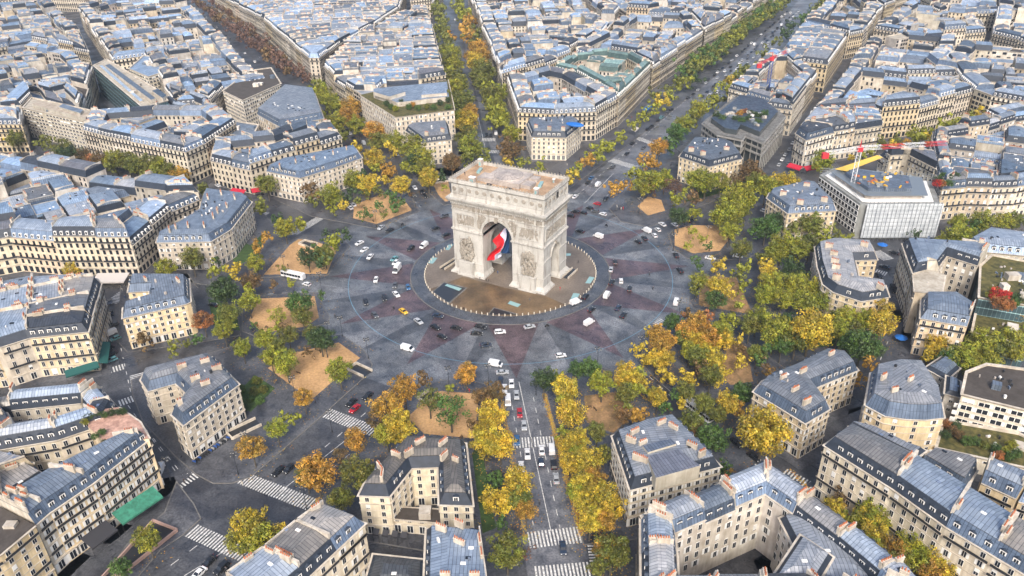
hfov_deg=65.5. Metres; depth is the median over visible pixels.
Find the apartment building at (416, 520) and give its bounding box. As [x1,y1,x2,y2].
[394,505,440,534]
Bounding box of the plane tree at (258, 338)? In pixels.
[253,326,272,352]
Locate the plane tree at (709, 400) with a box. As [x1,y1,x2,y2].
[697,391,716,409]
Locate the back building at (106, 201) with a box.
[88,189,124,215]
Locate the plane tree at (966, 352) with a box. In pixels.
[946,341,977,371]
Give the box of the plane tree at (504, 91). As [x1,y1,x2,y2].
[492,83,507,100]
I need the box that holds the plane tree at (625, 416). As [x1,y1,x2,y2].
[612,406,631,427]
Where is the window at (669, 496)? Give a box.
[666,493,673,498]
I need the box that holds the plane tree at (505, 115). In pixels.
[491,107,510,132]
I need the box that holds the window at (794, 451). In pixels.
[790,447,796,457]
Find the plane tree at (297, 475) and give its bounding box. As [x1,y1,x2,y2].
[293,466,316,493]
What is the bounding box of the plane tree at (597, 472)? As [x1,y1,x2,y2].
[585,465,607,493]
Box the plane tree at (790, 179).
[776,171,801,185]
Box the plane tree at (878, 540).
[865,531,882,546]
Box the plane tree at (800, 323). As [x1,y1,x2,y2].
[788,306,835,356]
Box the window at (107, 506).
[102,502,110,512]
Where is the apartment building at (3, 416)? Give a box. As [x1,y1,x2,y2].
[0,408,14,422]
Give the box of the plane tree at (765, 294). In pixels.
[754,284,774,308]
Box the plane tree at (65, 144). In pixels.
[50,136,76,154]
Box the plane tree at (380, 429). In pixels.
[371,418,400,452]
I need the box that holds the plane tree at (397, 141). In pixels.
[386,130,405,156]
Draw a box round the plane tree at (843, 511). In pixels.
[835,506,848,518]
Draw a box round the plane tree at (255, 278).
[240,270,263,293]
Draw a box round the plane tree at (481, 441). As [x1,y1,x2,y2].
[468,426,502,466]
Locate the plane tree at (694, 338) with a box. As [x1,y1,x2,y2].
[685,330,707,346]
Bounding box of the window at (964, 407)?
[953,403,975,411]
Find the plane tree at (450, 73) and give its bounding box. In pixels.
[446,67,466,85]
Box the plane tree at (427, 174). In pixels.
[418,166,436,193]
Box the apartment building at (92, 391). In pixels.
[81,381,115,407]
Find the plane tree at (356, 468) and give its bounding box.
[338,453,375,489]
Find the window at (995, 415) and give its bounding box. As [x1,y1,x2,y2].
[989,412,1004,419]
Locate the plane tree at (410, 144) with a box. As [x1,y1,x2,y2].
[398,133,426,155]
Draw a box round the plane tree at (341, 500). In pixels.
[326,481,354,510]
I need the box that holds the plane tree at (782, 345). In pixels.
[772,335,794,362]
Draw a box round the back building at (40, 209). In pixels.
[31,200,59,218]
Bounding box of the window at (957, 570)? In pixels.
[955,566,960,575]
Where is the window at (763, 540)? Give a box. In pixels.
[761,535,766,543]
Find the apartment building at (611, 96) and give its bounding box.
[594,88,617,131]
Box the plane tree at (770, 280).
[757,269,784,291]
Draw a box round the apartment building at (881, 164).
[876,148,926,171]
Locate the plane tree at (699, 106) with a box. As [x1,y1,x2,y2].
[688,99,707,124]
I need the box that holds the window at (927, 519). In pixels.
[924,516,930,523]
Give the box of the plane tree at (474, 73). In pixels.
[467,66,488,88]
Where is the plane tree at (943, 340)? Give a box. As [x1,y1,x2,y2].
[924,333,951,347]
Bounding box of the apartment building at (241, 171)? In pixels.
[231,151,254,193]
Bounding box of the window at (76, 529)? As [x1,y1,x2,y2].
[72,524,81,533]
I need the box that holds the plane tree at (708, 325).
[696,318,716,339]
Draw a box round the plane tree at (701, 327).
[685,317,709,342]
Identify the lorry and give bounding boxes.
[392,262,401,273]
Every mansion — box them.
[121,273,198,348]
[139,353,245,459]
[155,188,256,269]
[265,145,363,202]
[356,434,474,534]
[405,120,451,164]
[525,115,581,160]
[610,414,722,526]
[677,137,742,190]
[750,348,859,458]
[764,180,836,238]
[809,238,890,330]
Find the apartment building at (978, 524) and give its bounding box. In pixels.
[931,482,1017,575]
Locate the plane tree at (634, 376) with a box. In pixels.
[623,369,642,385]
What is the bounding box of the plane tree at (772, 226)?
[749,213,781,245]
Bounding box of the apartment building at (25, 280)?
[0,272,31,288]
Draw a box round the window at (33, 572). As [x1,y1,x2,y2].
[30,568,36,575]
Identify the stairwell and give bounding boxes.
[226,417,261,439]
[298,239,317,247]
[347,362,372,376]
[417,390,438,401]
[435,179,447,183]
[440,258,454,269]
[562,267,577,278]
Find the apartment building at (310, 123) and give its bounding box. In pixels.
[307,121,317,128]
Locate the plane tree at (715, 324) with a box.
[711,319,733,348]
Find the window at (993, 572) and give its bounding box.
[990,568,996,575]
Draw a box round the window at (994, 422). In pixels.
[988,419,1002,426]
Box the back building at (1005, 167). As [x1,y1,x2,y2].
[996,159,1023,175]
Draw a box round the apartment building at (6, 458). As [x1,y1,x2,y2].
[0,451,34,478]
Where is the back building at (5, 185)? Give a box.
[1,178,9,196]
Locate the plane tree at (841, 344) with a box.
[836,334,859,354]
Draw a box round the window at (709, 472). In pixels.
[703,471,710,475]
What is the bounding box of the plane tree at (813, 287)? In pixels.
[805,276,820,301]
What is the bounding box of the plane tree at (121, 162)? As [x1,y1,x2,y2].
[115,150,136,175]
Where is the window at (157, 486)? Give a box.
[153,479,164,490]
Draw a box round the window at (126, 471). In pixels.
[122,468,129,476]
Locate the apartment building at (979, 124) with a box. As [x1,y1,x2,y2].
[957,112,990,137]
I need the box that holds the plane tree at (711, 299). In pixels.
[703,289,728,316]
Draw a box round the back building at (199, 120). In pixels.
[186,117,204,125]
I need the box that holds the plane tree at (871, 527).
[858,513,889,543]
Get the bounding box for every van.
[108,327,117,335]
[158,461,165,475]
[400,343,413,351]
[419,241,428,248]
[488,358,502,367]
[505,393,510,405]
[548,443,554,454]
[569,297,581,305]
[583,317,594,325]
[593,232,603,238]
[595,181,601,186]
[603,290,610,298]
[642,226,651,232]
[673,297,679,305]
[889,284,895,292]
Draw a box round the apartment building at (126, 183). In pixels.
[113,175,137,200]
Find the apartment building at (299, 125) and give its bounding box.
[289,120,306,131]
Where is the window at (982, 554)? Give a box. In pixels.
[979,551,985,559]
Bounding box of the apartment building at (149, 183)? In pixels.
[134,169,176,199]
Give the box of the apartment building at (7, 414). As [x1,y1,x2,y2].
[0,406,13,421]
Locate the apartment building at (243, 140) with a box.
[214,131,255,150]
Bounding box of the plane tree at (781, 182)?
[765,180,783,194]
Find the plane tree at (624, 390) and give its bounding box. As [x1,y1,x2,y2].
[614,381,638,403]
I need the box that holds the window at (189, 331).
[186,328,192,335]
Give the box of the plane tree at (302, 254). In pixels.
[296,244,318,272]
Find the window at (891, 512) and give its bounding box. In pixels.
[888,509,893,517]
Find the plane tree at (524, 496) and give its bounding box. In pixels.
[502,485,532,520]
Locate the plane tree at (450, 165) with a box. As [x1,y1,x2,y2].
[441,154,461,174]
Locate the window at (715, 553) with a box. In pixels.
[711,550,718,557]
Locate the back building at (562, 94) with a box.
[559,92,570,102]
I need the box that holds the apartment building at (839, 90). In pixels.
[832,89,844,97]
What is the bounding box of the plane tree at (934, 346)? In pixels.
[923,341,946,361]
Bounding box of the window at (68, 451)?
[66,448,72,455]
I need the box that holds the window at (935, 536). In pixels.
[932,532,938,540]
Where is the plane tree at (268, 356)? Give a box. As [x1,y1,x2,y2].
[258,344,280,373]
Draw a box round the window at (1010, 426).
[1001,422,1023,431]
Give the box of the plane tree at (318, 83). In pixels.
[307,78,328,101]
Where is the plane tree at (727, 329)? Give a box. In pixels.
[716,324,733,351]
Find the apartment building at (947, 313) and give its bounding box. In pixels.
[910,291,975,357]
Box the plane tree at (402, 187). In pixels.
[389,175,410,198]
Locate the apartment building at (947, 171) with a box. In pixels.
[934,166,954,198]
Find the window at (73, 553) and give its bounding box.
[66,546,80,561]
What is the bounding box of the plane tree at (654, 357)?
[646,347,668,376]
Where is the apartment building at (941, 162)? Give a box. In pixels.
[932,156,949,182]
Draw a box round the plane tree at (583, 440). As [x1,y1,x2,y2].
[567,425,591,447]
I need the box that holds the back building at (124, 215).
[96,208,132,222]
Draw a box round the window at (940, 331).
[936,330,944,334]
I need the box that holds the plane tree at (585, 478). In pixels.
[569,471,593,492]
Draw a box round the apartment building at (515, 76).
[506,71,528,111]
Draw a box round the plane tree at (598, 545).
[591,534,615,560]
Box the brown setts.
[430,277,564,315]
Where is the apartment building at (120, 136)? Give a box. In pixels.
[110,122,135,170]
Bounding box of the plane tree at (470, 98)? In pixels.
[453,89,475,105]
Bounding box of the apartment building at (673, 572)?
[666,569,716,575]
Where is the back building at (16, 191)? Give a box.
[9,182,32,195]
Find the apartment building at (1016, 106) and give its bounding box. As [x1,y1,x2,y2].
[993,100,1023,111]
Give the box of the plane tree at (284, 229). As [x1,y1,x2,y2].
[273,218,296,243]
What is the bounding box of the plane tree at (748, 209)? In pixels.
[738,198,754,217]
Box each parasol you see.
[877,242,887,246]
[895,334,907,340]
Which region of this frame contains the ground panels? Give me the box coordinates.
[428,244,594,314]
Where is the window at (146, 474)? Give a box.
[142,470,149,479]
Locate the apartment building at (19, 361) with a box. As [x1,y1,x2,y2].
[0,302,43,385]
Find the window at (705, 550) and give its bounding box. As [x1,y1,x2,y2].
[702,546,709,554]
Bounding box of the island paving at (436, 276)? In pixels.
[425,234,595,315]
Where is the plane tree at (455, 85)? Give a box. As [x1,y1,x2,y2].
[449,78,463,94]
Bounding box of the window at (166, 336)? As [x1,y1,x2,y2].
[163,334,169,341]
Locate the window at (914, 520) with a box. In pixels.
[911,517,916,524]
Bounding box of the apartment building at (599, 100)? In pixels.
[584,92,608,139]
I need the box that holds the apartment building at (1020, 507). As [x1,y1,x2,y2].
[1016,493,1023,519]
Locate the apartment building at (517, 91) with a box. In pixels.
[511,85,532,126]
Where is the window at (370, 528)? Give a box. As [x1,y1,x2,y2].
[368,526,373,533]
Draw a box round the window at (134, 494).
[130,491,136,499]
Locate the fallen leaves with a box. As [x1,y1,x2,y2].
[123,135,959,575]
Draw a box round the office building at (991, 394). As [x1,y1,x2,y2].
[949,363,1023,431]
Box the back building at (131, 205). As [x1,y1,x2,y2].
[123,195,162,213]
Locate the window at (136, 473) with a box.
[132,469,139,478]
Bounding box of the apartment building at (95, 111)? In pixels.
[89,108,109,119]
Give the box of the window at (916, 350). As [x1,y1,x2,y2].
[912,347,919,354]
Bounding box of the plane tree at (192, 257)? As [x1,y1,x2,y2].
[178,245,203,276]
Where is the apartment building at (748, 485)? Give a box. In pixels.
[714,456,767,560]
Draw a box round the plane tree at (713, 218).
[708,204,733,232]
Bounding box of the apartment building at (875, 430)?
[850,421,928,457]
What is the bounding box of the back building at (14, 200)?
[0,193,27,206]
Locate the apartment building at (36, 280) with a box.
[30,271,101,285]
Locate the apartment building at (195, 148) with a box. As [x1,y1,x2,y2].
[183,132,211,182]
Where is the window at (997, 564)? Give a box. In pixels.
[994,560,1000,568]
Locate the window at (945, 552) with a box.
[940,547,950,558]
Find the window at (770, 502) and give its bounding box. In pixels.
[768,500,773,508]
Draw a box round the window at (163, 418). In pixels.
[160,415,168,423]
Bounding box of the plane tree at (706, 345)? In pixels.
[700,342,719,365]
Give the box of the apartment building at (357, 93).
[353,89,372,116]
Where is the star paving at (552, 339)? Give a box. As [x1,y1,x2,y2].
[309,199,694,386]
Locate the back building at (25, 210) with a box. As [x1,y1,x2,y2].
[13,203,36,218]
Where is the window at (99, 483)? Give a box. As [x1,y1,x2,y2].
[94,480,102,489]
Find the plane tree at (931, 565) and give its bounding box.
[915,556,947,575]
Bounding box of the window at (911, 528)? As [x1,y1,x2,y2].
[908,524,914,532]
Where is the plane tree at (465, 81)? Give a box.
[452,73,468,90]
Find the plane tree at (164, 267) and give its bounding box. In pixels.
[153,257,177,273]
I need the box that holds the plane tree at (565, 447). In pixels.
[556,433,577,452]
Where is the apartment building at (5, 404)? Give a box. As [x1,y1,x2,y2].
[0,396,15,420]
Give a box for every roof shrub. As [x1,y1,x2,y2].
[80,418,88,424]
[90,431,100,440]
[97,428,106,435]
[99,411,107,417]
[107,408,116,416]
[118,407,127,413]
[392,105,398,110]
[405,103,411,109]
[414,104,421,110]
[430,103,437,109]
[444,104,452,109]
[712,110,720,116]
[760,109,768,114]
[932,179,941,186]
[933,175,944,180]
[938,179,946,186]
[939,429,951,439]
[942,418,951,427]
[944,179,953,186]
[946,425,959,434]
[951,419,961,428]
[953,430,965,440]
[960,435,973,446]
[971,436,981,445]
[978,440,990,449]
[985,285,1002,299]
[988,286,1006,299]
[989,295,1009,309]
[990,441,1001,452]
[994,290,1012,303]
[995,450,1004,459]
[999,445,1011,455]
[1002,298,1016,311]
[1004,439,1018,447]
[1004,451,1015,462]
[1007,293,1020,306]
[1012,291,1023,302]
[1012,446,1022,458]
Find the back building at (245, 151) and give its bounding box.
[240,148,254,153]
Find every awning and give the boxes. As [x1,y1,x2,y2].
[64,361,101,383]
[80,520,120,557]
[95,273,128,286]
[98,341,111,370]
[112,486,165,534]
[230,188,245,193]
[251,188,261,195]
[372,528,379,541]
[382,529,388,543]
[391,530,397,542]
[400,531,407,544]
[786,163,818,172]
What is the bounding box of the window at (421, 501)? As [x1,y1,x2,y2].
[418,498,424,505]
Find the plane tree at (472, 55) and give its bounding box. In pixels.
[466,51,482,67]
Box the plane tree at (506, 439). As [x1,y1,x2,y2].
[485,424,516,465]
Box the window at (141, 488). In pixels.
[137,485,144,493]
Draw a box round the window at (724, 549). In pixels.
[720,546,727,553]
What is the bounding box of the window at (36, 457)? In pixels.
[34,455,40,461]
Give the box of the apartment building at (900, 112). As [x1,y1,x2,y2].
[879,91,920,138]
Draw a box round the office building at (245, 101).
[222,67,281,123]
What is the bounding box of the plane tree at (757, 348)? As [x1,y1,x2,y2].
[746,343,769,368]
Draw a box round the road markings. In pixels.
[106,20,892,575]
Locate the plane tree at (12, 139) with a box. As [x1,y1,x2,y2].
[5,129,27,153]
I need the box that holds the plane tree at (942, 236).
[934,230,952,239]
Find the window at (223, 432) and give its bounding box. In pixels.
[220,427,225,437]
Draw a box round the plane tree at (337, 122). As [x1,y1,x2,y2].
[324,110,346,129]
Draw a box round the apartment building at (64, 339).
[25,307,102,376]
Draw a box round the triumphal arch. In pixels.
[445,158,572,294]
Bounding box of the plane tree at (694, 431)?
[689,421,703,436]
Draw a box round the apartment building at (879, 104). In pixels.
[875,98,883,113]
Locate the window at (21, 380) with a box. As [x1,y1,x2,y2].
[17,376,24,384]
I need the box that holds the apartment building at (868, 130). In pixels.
[850,116,882,156]
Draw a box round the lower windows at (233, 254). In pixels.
[217,223,256,267]
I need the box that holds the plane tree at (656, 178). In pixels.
[643,169,664,197]
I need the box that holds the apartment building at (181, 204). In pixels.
[153,189,200,223]
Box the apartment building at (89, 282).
[61,272,111,337]
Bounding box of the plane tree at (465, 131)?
[453,123,479,143]
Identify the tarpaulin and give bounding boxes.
[566,122,583,126]
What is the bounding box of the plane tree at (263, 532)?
[235,520,280,554]
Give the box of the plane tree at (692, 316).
[686,311,706,325]
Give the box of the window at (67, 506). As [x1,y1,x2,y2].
[62,501,72,510]
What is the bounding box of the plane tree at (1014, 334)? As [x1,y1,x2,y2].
[997,326,1023,353]
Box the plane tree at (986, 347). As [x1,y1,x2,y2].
[967,339,1000,363]
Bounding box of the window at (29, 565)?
[27,561,33,569]
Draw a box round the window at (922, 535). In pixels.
[918,532,924,540]
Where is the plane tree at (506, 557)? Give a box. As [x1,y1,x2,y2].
[485,528,528,574]
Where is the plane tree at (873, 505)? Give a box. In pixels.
[864,500,884,514]
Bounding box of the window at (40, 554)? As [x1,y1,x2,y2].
[38,551,44,559]
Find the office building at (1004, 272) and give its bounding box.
[967,254,1023,335]
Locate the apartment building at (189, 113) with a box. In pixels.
[180,103,205,122]
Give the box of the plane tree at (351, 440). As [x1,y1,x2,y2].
[344,425,367,458]
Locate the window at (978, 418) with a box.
[972,415,985,422]
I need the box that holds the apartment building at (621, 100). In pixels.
[617,78,626,126]
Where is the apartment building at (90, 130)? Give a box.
[82,118,106,158]
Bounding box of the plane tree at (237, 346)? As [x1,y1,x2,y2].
[229,337,251,363]
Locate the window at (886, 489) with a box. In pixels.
[883,486,888,493]
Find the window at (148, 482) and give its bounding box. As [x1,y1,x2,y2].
[145,479,151,486]
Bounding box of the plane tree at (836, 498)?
[832,491,848,506]
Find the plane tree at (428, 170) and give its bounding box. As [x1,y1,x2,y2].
[418,166,438,193]
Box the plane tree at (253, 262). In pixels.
[245,252,264,274]
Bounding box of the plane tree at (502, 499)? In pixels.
[477,484,514,517]
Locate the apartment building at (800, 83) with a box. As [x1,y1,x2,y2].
[790,77,806,125]
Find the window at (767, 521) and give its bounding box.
[764,517,769,525]
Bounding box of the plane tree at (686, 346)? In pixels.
[680,340,698,367]
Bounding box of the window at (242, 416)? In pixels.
[240,412,245,421]
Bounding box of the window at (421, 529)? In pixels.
[419,526,425,534]
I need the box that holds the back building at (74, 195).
[57,187,88,207]
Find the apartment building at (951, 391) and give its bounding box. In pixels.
[941,375,961,418]
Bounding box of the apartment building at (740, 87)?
[727,79,759,101]
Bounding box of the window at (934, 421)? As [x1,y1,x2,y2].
[930,420,937,424]
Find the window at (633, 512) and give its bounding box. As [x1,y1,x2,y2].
[629,510,636,515]
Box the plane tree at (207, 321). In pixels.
[191,310,214,337]
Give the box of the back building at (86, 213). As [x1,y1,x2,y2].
[69,210,95,215]
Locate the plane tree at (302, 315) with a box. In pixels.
[290,306,313,328]
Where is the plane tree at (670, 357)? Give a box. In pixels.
[657,348,675,367]
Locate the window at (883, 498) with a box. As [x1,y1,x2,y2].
[880,495,886,502]
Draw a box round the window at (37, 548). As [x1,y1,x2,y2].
[35,544,41,552]
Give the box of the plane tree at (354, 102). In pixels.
[338,95,361,117]
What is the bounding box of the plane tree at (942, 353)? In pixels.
[932,347,961,366]
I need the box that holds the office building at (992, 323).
[967,313,1023,366]
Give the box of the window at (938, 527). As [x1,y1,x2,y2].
[935,523,941,531]
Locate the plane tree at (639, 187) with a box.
[630,176,655,201]
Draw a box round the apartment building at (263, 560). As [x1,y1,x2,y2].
[225,545,304,575]
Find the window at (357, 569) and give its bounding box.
[353,565,359,574]
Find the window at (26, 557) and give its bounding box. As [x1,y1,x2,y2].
[23,554,29,562]
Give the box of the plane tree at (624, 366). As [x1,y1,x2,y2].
[614,359,636,374]
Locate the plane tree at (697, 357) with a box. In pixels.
[685,344,711,374]
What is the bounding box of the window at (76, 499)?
[73,494,82,503]
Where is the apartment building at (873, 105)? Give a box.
[849,103,876,109]
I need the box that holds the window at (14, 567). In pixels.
[12,564,18,572]
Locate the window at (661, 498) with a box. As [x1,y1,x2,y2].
[657,496,664,500]
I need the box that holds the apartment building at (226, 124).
[204,114,236,135]
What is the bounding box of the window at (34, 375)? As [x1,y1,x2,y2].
[30,371,38,379]
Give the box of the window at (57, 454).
[54,451,60,457]
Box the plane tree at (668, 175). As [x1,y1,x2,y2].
[659,168,674,194]
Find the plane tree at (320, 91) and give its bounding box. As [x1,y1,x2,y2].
[314,86,335,112]
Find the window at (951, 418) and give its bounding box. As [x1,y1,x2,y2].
[949,416,971,422]
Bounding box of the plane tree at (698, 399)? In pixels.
[694,393,714,415]
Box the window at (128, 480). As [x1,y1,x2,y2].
[124,476,131,484]
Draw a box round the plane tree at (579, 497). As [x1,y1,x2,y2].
[571,490,597,512]
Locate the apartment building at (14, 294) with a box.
[0,283,30,310]
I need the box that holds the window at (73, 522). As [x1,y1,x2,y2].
[69,517,78,526]
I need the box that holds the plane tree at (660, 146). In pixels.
[649,137,668,161]
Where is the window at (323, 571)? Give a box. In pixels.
[321,566,325,574]
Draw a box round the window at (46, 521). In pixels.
[40,518,48,528]
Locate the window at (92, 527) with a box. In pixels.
[86,525,94,532]
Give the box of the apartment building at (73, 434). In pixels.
[53,403,100,459]
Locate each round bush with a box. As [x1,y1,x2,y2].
[239,384,246,392]
[243,394,254,401]
[249,386,258,395]
[251,376,261,384]
[253,396,265,404]
[257,384,267,393]
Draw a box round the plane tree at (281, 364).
[273,348,299,382]
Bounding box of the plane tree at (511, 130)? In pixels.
[502,124,521,141]
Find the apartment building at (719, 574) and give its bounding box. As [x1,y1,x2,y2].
[714,569,761,575]
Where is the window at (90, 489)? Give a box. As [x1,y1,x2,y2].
[84,487,92,495]
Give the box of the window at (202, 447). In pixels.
[200,443,206,453]
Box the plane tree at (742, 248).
[729,237,753,262]
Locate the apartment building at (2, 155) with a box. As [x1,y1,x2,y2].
[0,153,7,159]
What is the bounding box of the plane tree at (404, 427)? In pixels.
[380,407,418,444]
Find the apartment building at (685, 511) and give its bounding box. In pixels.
[639,489,706,574]
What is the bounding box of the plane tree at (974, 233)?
[963,226,978,238]
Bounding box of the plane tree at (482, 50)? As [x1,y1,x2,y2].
[472,47,490,61]
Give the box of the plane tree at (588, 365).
[577,355,601,380]
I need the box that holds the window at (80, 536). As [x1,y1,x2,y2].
[75,533,83,541]
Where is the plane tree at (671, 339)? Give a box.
[658,330,677,349]
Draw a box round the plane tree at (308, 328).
[302,322,319,349]
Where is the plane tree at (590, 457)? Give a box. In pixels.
[570,445,603,472]
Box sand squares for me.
[249,182,752,437]
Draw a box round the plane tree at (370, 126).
[361,121,387,140]
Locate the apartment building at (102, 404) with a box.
[88,395,117,415]
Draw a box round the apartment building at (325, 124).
[316,119,341,137]
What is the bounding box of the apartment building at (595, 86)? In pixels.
[585,79,617,97]
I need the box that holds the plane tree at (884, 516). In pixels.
[876,506,892,532]
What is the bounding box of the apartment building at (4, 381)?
[0,361,9,387]
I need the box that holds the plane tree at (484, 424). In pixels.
[471,413,496,438]
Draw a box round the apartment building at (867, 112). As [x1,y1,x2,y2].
[852,105,882,123]
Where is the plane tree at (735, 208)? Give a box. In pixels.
[712,197,743,229]
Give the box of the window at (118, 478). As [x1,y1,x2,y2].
[114,474,121,483]
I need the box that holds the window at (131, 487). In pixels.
[127,483,134,492]
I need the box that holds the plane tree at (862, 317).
[855,308,880,336]
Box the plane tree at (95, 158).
[88,150,107,166]
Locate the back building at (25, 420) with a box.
[14,418,43,422]
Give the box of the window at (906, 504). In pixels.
[903,500,908,508]
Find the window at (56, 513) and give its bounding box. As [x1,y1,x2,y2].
[51,509,61,518]
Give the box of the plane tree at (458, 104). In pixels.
[448,95,467,118]
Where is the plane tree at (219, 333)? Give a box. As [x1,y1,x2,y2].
[211,319,236,346]
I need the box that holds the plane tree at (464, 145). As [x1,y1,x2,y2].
[458,132,484,163]
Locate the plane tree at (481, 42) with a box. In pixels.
[468,38,487,50]
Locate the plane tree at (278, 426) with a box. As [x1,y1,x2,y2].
[263,416,289,445]
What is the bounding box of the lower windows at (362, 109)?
[362,109,453,145]
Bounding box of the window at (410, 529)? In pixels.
[407,525,414,533]
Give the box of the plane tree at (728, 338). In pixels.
[715,328,735,353]
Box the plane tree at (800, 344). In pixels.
[783,326,810,359]
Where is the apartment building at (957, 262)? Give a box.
[892,236,989,312]
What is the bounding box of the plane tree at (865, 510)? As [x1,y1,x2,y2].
[852,504,879,526]
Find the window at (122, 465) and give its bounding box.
[119,460,126,469]
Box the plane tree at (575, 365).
[566,358,585,385]
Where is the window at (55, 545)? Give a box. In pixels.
[50,541,58,551]
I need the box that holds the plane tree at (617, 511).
[597,492,628,520]
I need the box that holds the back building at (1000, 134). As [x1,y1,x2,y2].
[985,125,1004,137]
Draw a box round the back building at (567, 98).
[561,94,585,102]
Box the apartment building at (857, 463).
[814,424,916,530]
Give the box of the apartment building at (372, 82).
[364,74,386,90]
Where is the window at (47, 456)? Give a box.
[44,453,50,459]
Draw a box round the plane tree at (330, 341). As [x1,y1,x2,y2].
[313,330,337,357]
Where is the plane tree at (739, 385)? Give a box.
[730,380,752,406]
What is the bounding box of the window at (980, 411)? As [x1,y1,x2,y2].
[972,407,991,415]
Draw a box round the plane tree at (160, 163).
[146,156,169,173]
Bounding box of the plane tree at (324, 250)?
[314,243,335,268]
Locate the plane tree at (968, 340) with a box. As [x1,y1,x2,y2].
[964,330,984,349]
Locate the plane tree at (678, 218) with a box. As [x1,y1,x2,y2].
[668,206,691,232]
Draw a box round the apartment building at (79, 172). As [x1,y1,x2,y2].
[59,156,106,187]
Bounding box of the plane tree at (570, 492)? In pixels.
[565,481,585,508]
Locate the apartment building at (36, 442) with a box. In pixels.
[0,413,64,471]
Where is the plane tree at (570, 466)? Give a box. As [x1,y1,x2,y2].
[558,451,580,478]
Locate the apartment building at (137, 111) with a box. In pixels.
[126,104,155,117]
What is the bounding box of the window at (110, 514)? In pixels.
[105,511,112,519]
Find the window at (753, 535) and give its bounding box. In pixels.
[749,532,756,540]
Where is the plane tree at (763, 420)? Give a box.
[735,403,793,458]
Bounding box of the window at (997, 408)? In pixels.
[990,405,1010,413]
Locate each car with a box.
[107,298,112,304]
[108,356,117,362]
[109,350,117,356]
[110,321,119,327]
[110,334,121,341]
[192,565,207,575]
[200,554,217,567]
[208,302,217,307]
[213,559,229,575]
[271,465,284,476]
[282,463,294,473]
[302,282,311,286]
[345,398,357,407]
[348,403,360,413]
[355,240,363,245]
[360,247,368,251]
[361,391,373,400]
[363,298,368,304]
[371,311,378,317]
[381,294,386,300]
[390,255,398,261]
[392,291,399,297]
[398,308,407,314]
[406,244,414,250]
[413,318,422,324]
[430,324,440,330]
[432,312,443,318]
[437,333,446,339]
[440,213,448,217]
[441,232,450,236]
[450,325,461,330]
[470,330,482,335]
[474,323,486,329]
[480,342,491,347]
[494,328,505,334]
[496,369,508,374]
[498,376,502,384]
[509,379,513,387]
[514,390,518,399]
[514,435,519,445]
[517,408,522,417]
[518,461,523,472]
[521,420,526,430]
[523,324,535,329]
[524,448,530,459]
[538,445,544,454]
[538,457,543,466]
[550,459,556,469]
[553,472,559,483]
[555,352,566,357]
[559,540,566,554]
[575,229,584,233]
[581,293,589,299]
[587,307,595,312]
[614,304,621,310]
[619,312,626,318]
[729,437,741,447]
[746,451,760,462]
[875,272,882,278]
[879,264,890,269]
[888,250,899,254]
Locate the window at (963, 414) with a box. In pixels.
[951,409,973,418]
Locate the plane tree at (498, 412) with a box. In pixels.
[476,398,508,427]
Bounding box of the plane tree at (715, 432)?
[695,421,731,452]
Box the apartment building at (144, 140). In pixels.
[131,125,163,169]
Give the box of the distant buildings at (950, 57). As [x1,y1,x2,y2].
[0,0,1023,151]
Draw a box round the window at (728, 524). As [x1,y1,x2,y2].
[724,521,731,528]
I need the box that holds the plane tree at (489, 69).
[477,62,496,77]
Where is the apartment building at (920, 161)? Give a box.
[883,144,937,180]
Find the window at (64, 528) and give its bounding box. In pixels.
[58,524,67,533]
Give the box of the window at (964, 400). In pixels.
[960,398,974,404]
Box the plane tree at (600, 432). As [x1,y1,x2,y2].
[586,420,607,446]
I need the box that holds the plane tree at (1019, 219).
[1005,210,1023,229]
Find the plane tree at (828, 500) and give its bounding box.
[822,495,845,510]
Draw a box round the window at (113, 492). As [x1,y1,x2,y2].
[108,489,115,497]
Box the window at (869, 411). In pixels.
[865,408,872,414]
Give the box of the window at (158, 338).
[153,335,163,342]
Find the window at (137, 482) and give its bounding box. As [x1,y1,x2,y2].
[135,477,142,485]
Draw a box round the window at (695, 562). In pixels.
[691,559,698,566]
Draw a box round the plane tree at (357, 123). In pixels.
[346,114,366,139]
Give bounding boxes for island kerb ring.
[410,236,610,324]
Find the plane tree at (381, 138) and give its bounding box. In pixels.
[366,131,386,149]
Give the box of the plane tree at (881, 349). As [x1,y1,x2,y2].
[863,338,887,364]
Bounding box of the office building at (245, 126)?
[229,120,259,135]
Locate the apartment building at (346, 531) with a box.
[296,500,369,575]
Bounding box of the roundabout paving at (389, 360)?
[295,192,720,402]
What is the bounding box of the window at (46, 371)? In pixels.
[43,369,50,376]
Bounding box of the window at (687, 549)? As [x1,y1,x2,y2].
[683,545,691,553]
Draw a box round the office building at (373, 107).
[360,80,455,146]
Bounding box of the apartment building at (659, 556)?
[638,535,679,575]
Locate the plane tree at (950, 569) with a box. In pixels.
[934,557,957,575]
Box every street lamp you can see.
[160,456,170,479]
[229,450,238,474]
[298,484,306,509]
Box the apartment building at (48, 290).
[30,280,60,301]
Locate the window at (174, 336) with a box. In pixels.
[171,332,176,339]
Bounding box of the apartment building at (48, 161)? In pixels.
[37,151,72,172]
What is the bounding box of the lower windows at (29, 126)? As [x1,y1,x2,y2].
[29,126,87,147]
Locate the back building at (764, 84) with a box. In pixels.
[753,79,770,90]
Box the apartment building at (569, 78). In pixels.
[561,68,582,93]
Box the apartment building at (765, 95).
[746,85,775,102]
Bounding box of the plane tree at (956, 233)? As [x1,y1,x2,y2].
[945,222,972,240]
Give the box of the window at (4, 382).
[1,380,8,386]
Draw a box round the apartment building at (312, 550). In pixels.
[264,519,340,575]
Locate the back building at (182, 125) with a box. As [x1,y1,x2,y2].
[170,123,186,133]
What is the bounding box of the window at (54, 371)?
[51,368,59,375]
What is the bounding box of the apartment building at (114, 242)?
[93,213,138,274]
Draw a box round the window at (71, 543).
[64,540,73,549]
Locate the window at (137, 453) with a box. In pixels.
[135,448,142,456]

